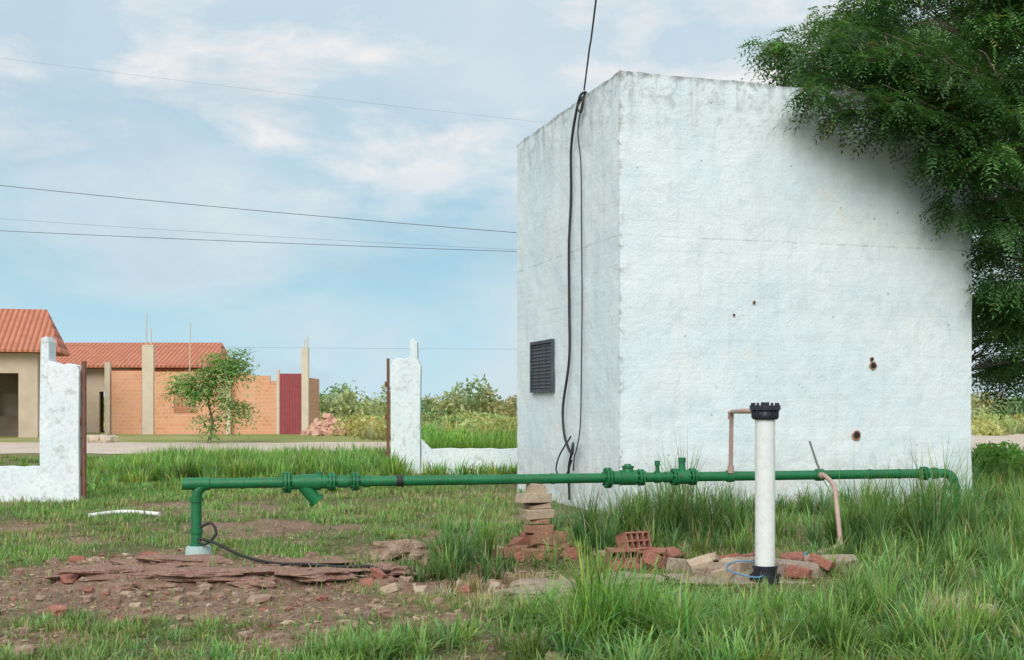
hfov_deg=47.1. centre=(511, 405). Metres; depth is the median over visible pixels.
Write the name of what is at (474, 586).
dry grass
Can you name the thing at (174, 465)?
meadow grass
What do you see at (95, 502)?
lawn grass
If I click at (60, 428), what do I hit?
wall pier
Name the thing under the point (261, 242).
overhead wire
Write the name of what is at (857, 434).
broken holes
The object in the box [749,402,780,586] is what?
well casing
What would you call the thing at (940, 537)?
tall grass
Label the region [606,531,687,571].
hollow bricks
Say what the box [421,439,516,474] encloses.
boundary wall
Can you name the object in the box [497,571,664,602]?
broken slab
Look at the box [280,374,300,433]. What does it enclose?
red gate
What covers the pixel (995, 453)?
green weeds
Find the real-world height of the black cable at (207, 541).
0.380 m
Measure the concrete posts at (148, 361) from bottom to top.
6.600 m
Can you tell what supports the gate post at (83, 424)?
on the ground at (199, 609)
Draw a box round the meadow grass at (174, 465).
[0,424,1023,659]
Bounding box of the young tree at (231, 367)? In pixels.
[156,348,267,442]
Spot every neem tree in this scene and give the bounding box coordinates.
[734,0,1023,420]
[769,0,1023,386]
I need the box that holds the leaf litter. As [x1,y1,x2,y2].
[0,528,835,659]
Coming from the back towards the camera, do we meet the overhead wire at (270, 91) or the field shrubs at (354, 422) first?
the field shrubs at (354, 422)
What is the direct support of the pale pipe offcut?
on the ground at (199, 609)
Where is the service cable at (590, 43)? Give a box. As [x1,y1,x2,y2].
[583,0,596,90]
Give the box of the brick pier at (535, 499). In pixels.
[491,483,582,561]
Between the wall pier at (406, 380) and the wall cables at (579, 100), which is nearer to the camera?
the wall cables at (579, 100)
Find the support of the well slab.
on the ground at (199, 609)
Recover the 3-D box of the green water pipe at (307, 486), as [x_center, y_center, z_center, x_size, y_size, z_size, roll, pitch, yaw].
[0.899,1.011,11.973,8.206,1.278,0.210,0,0,-13]
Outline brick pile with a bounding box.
[300,413,353,435]
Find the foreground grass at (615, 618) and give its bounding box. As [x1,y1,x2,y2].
[189,528,1023,659]
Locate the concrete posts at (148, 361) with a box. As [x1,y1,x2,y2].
[105,313,308,433]
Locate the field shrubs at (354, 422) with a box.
[329,411,1023,435]
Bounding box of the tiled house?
[0,309,69,437]
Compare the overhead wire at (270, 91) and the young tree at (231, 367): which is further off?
the young tree at (231, 367)
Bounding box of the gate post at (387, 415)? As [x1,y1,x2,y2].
[385,358,389,459]
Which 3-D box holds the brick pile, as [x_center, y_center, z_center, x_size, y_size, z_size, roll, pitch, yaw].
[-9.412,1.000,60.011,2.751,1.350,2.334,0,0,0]
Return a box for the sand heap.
[87,434,117,442]
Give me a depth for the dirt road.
44.10 m
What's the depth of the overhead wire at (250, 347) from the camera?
60.00 m
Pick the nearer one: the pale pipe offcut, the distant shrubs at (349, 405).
the pale pipe offcut
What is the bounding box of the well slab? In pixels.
[662,554,864,585]
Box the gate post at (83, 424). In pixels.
[80,361,86,499]
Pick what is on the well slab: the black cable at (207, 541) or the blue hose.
the blue hose
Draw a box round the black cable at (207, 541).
[198,522,389,573]
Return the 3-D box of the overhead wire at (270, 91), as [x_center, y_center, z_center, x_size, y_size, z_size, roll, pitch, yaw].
[-8.048,-10.074,36.500,39.786,4.750,0.004,0,0,0]
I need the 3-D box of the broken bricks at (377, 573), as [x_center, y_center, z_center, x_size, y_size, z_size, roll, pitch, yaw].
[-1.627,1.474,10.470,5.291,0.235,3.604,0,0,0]
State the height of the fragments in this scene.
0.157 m
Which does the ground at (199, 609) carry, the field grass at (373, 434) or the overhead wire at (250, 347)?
the field grass at (373, 434)
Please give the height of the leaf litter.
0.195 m
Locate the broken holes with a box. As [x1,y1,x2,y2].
[733,300,876,439]
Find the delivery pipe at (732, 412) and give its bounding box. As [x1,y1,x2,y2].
[728,409,750,472]
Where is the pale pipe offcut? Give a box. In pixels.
[88,510,160,516]
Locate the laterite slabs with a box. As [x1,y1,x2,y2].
[43,554,422,590]
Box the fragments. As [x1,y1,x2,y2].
[1,546,585,651]
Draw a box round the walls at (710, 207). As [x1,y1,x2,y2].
[517,71,971,515]
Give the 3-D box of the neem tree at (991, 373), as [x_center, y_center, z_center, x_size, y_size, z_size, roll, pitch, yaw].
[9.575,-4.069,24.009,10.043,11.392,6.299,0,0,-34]
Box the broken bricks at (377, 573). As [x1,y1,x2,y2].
[41,545,605,610]
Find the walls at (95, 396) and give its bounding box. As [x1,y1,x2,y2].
[87,368,208,432]
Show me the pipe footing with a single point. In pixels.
(192, 550)
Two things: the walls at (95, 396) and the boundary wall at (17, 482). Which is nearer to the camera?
the boundary wall at (17, 482)
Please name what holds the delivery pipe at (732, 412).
attached to the green water pipe at (307, 486)
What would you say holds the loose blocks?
on the well slab
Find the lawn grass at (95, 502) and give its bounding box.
[0,466,1023,659]
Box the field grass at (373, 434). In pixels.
[104,412,1023,440]
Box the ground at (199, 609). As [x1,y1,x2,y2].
[0,428,1023,659]
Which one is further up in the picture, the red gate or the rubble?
the red gate
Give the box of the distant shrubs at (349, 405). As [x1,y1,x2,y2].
[104,374,1023,418]
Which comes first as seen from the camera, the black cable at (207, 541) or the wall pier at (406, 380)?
the black cable at (207, 541)
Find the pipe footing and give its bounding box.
[185,545,211,554]
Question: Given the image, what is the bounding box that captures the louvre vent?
[530,339,554,392]
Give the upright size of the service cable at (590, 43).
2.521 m
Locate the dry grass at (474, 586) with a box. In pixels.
[430,568,1016,642]
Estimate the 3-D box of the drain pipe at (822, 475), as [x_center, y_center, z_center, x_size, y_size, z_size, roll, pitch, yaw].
[2.907,1.069,11.226,0.375,0.736,2.603,0,0,23]
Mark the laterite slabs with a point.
(176, 568)
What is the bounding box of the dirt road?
[0,433,1023,453]
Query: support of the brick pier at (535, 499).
on the ground at (199, 609)
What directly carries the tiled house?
on the ground at (199, 609)
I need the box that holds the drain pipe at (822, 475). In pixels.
[808,472,842,554]
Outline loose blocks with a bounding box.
[641,550,844,578]
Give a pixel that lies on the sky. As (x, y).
(63, 128)
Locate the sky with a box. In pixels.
[0,0,1023,404]
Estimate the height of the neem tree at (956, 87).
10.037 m
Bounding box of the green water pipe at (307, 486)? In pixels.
[182,441,960,545]
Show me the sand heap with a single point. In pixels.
(102, 438)
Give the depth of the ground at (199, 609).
9.93 m
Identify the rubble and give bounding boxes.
[0,534,720,659]
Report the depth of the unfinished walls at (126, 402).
61.92 m
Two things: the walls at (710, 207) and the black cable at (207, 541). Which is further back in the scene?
the walls at (710, 207)
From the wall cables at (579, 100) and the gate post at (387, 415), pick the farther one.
the gate post at (387, 415)
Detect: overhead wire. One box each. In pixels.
[0,185,517,232]
[0,230,516,251]
[3,58,544,122]
[10,219,511,249]
[68,345,401,348]
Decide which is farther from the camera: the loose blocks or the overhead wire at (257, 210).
the overhead wire at (257, 210)
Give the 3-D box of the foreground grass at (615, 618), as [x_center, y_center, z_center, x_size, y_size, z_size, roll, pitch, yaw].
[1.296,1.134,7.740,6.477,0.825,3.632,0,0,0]
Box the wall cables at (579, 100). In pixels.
[555,91,586,499]
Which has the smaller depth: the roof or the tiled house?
the tiled house
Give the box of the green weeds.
[390,424,1023,475]
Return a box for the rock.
[369,539,430,565]
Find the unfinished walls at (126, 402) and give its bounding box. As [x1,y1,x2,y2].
[111,371,318,433]
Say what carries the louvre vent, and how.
attached to the walls at (710, 207)
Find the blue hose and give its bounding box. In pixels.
[726,551,806,577]
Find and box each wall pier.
[39,337,80,502]
[391,338,421,474]
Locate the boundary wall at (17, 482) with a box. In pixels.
[0,466,39,502]
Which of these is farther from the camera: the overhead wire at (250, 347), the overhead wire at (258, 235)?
the overhead wire at (250, 347)
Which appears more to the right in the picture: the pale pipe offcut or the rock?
the rock
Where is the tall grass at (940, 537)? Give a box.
[384,432,1023,595]
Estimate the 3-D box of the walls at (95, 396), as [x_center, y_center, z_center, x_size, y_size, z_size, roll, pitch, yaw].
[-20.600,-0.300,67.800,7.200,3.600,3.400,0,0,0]

